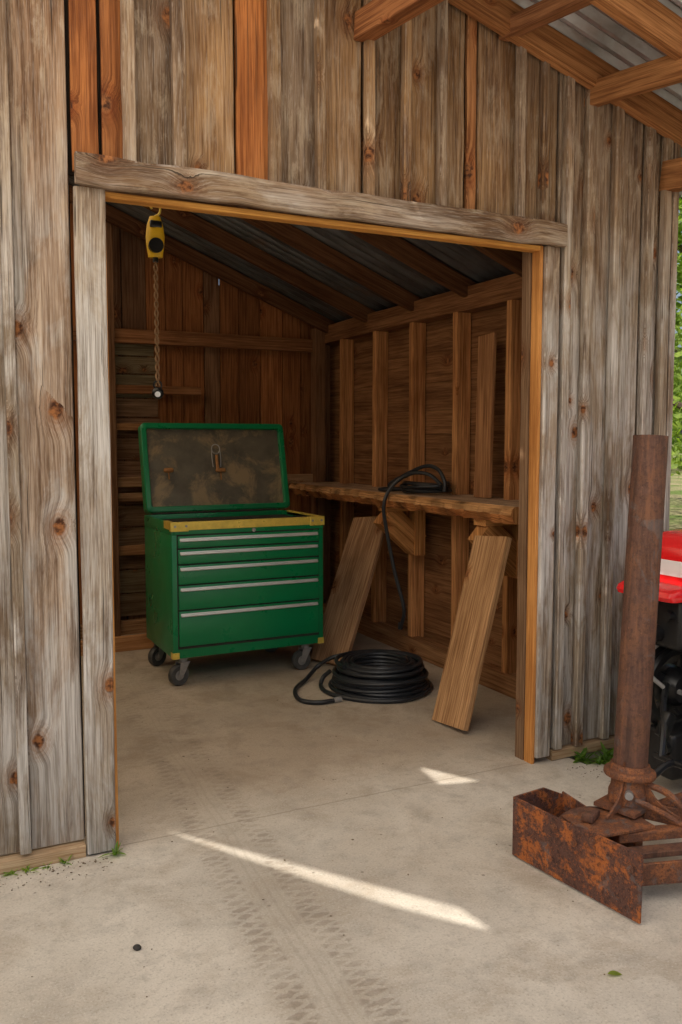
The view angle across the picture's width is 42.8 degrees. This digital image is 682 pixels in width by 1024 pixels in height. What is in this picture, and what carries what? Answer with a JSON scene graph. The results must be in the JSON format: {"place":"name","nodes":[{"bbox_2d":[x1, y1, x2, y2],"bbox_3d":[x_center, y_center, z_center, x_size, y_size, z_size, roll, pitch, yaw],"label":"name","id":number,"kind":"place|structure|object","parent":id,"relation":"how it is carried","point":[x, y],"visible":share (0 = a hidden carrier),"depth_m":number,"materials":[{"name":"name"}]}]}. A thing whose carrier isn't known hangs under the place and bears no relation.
{"place":"outdoors","nodes":[
{"label":"outdoors","id":0,"kind":"place"},
{"bbox_2d":[0,632,681,1023],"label":"concrete floor","id":1,"kind":"structure","parent":0,"point":[210,902],"depth_m":2.77,"materials":[{"name":"grey concrete"}]},
{"bbox_2d":[1,870,16,875],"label":"weed plant","id":2,"kind":"object","parent":1,"relation":"on","point":[11,872],"visible":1,"depth_m":2.85,"materials":[{"name":"green plant"}]},
{"bbox_2d":[20,864,38,872],"bbox_3d":[-1.031,1.179,2.879,0.072,0.033,0.043,-1,5,-8],"label":"weed plant","id":3,"kind":"object","parent":1,"relation":"on","point":[26,869],"visible":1,"depth_m":2.88,"materials":[{"name":"green plant"}]},
{"bbox_2d":[58,855,71,864],"bbox_3d":[-0.928,1.173,2.933,0.048,0.023,0.045,-2,5,-26],"label":"weed plant","id":4,"kind":"object","parent":1,"relation":"on","point":[62,861],"visible":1,"depth_m":2.93,"materials":[{"name":"green plant"}]},
{"bbox_2d":[99,841,126,857],"bbox_3d":[-0.789,1.164,2.986,0.092,0.044,0.075,-2,5,-26],"label":"weed plant","id":5,"kind":"object","parent":1,"relation":"on","point":[115,851],"visible":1,"depth_m":3.00,"materials":[{"name":"green plant"}]},
{"bbox_2d":[81,633,153,655],"bbox_3d":[-1.409,0.889,5.933,0.850,0.101,0.040,-2,5,-28],"label":"floor timber","id":6,"kind":"object","parent":1,"relation":"on","point":[132,642],"visible":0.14,"depth_m":5.91,"materials":[{"name":"brown wood"}]},
{"bbox_2d":[133,944,140,950],"bbox_3d":[-0.571,1.218,2.436,0.023,0.015,0.021,-4,6,-41],"label":"pebble","id":7,"kind":"object","parent":1,"relation":"on","point":[136,947],"visible":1,"depth_m":2.43,"materials":[{"name":"grey stone"}]},
{"bbox_2d":[138,423,324,685],"bbox_3d":[-0.699,0.203,5.518,1.020,1.535,0.865,-2,5,-26],"label":"tool chest","id":8,"kind":"object","parent":1,"relation":"on","point":[233,558],"visible":1,"depth_m":5.28,"materials":[{"name":"green paint"}]},
{"bbox_2d":[0,661,604,996],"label":"debris","id":9,"kind":"object","parent":1,"relation":"on","point":[213,831],"visible":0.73,"depth_m":2.91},
{"bbox_2d":[0,0,681,874],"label":"barn","id":10,"kind":"structure","parent":1,"relation":"on","point":[378,218],"depth_m":3.61,"materials":[{"name":"brown wood"}]},
{"bbox_2d":[146,207,164,398],"bbox_3d":[-0.792,-1.221,3.704,0.078,1.471,0.068,-2,5,-20],"label":"chain hoist","id":11,"kind":"object","parent":10,"relation":"hanging from","point":[155,237],"visible":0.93,"depth_m":3.71,"materials":[{"name":"yellow metal"}]},
{"bbox_2d":[289,482,518,578],"bbox_3d":[0.392,0.073,5.651,0.433,0.413,2.800,-2,5,-26],"label":"workbench","id":12,"kind":"object","parent":10,"relation":"attached to","point":[492,516],"visible":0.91,"depth_m":5.27,"materials":[{"name":"brown wood"}]},
{"bbox_2d":[378,464,451,629],"bbox_3d":[0.438,0.200,5.468,0.391,1.011,0.666,-2,5,-26],"label":"cable coil","id":13,"kind":"object","parent":12,"relation":"on","point":[413,487],"visible":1,"depth_m":5.31,"materials":[{"name":"black rubber"}]},
{"bbox_2d":[474,333,496,497],"bbox_3d":[0.821,-0.545,4.964,0.055,0.929,0.196,-2,5,-21],"label":"loose board","id":14,"kind":"object","parent":12,"relation":"on","point":[485,411],"visible":1,"depth_m":4.94,"materials":[{"name":"brown wood"}]},
{"bbox_2d":[311,516,384,665],"bbox_3d":[0.061,0.492,5.727,0.298,0.915,0.659,3,5,30],"label":"leaning plank","id":15,"kind":"object","parent":1,"relation":"on","point":[347,599],"visible":0.8,"depth_m":5.71,"materials":[{"name":"brown wood"}]},
{"bbox_2d":[293,649,432,704],"bbox_3d":[0.129,0.930,5.005,0.810,0.172,0.642,0,5,-3],"label":"hose coil","id":16,"kind":"object","parent":1,"relation":"on","point":[379,676],"visible":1,"depth_m":4.83,"materials":[{"name":"black rubber"}]},
{"bbox_2d":[432,535,511,730],"bbox_3d":[0.657,0.595,4.384,0.342,0.952,0.347,-2,5,-26],"label":"leaning plank","id":17,"kind":"object","parent":1,"relation":"on","point":[469,640],"visible":1,"depth_m":4.35,"materials":[{"name":"brown wood"}]},
{"bbox_2d":[572,747,596,764],"bbox_3d":[1.070,1.081,3.904,0.128,0.076,0.156,-1,5,-7],"label":"weed plant","id":18,"kind":"object","parent":1,"relation":"on","point":[583,758],"visible":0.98,"depth_m":3.88,"materials":[{"name":"green plant"}]},
{"bbox_2d":[512,435,681,923],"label":"box scraper","id":19,"kind":"object","parent":1,"relation":"on","point":[600,853],"visible":1,"depth_m":2.86,"materials":[{"name":"metal"}]},
{"bbox_2d":[591,755,607,764],"bbox_3d":[1.136,1.097,3.827,0.097,0.039,0.073,-4,6,-43],"label":"weed plant","id":20,"kind":"object","parent":1,"relation":"on","point":[599,761],"visible":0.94,"depth_m":3.84,"materials":[{"name":"green plant"}]},
{"bbox_2d":[608,971,621,974],"bbox_3d":[0.730,1.231,2.320,0.039,0.007,0.021,-2,5,-26],"label":"fallen leaf","id":21,"kind":"object","parent":1,"relation":"on","point":[613,972],"visible":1,"depth_m":2.32,"materials":[{"name":"green plant"}]},
{"bbox_2d":[617,529,681,779],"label":"tractor","id":22,"kind":"object","parent":1,"relation":"on","point":[665,752],"visible":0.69,"depth_m":3.45,"materials":[{"name":"metal"}]},
{"bbox_2d":[573,757,610,764],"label":"soil","id":23,"kind":"structure","parent":0,"point":[593,761],"depth_m":3.95,"materials":[{"name":"brown soil"}]},
{"bbox_2d":[594,749,612,763],"bbox_3d":[1.174,1.091,3.867,0.128,0.054,0.120,-2,5,-26],"label":"weed plant","id":24,"kind":"object","parent":23,"relation":"on","point":[607,758],"visible":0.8,"depth_m":3.89,"materials":[{"name":"green plant"}]},
{"bbox_2d":[600,741,613,758],"bbox_3d":[1.207,1.085,3.911,0.168,0.083,0.104,-2,5,-26],"label":"weed plant","id":25,"kind":"object","parent":23,"relation":"on","point":[609,753],"visible":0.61,"depth_m":3.93,"materials":[{"name":"green plant"}]},
{"bbox_2d":[669,445,681,529],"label":"ground","id":26,"kind":"structure","parent":0,"point":[675,517],"depth_m":21.63,"materials":[{"name":"green plant"}]},
{"bbox_2d":[671,347,681,469],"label":"woodland","id":27,"kind":"object","parent":26,"relation":"on","point":[679,441],"depth_m":41.67,"materials":[{"name":"green plant"}]},
{"bbox_2d":[671,196,681,479],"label":"tree","id":28,"kind":"object","parent":26,"relation":"on","point":[677,404],"visible":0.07,"depth_m":11.45,"materials":[{"name":"green plant"}]},
{"bbox_2d":[674,250,681,381],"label":"tree","id":29,"kind":"object","parent":26,"relation":"on","point":[679,290],"visible":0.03,"depth_m":14.82,"materials":[{"name":"green plant"}]},
{"bbox_2d":[674,234,681,410],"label":"tree","id":30,"kind":"object","parent":26,"relation":"on","point":[676,361],"visible":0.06,"depth_m":19.44,"materials":[{"name":"green plant"}]},
{"bbox_2d":[673,211,681,443],"label":"sky","id":31,"kind":"structure","parent":0,"point":[679,294],"materials":[{"name":"white"}]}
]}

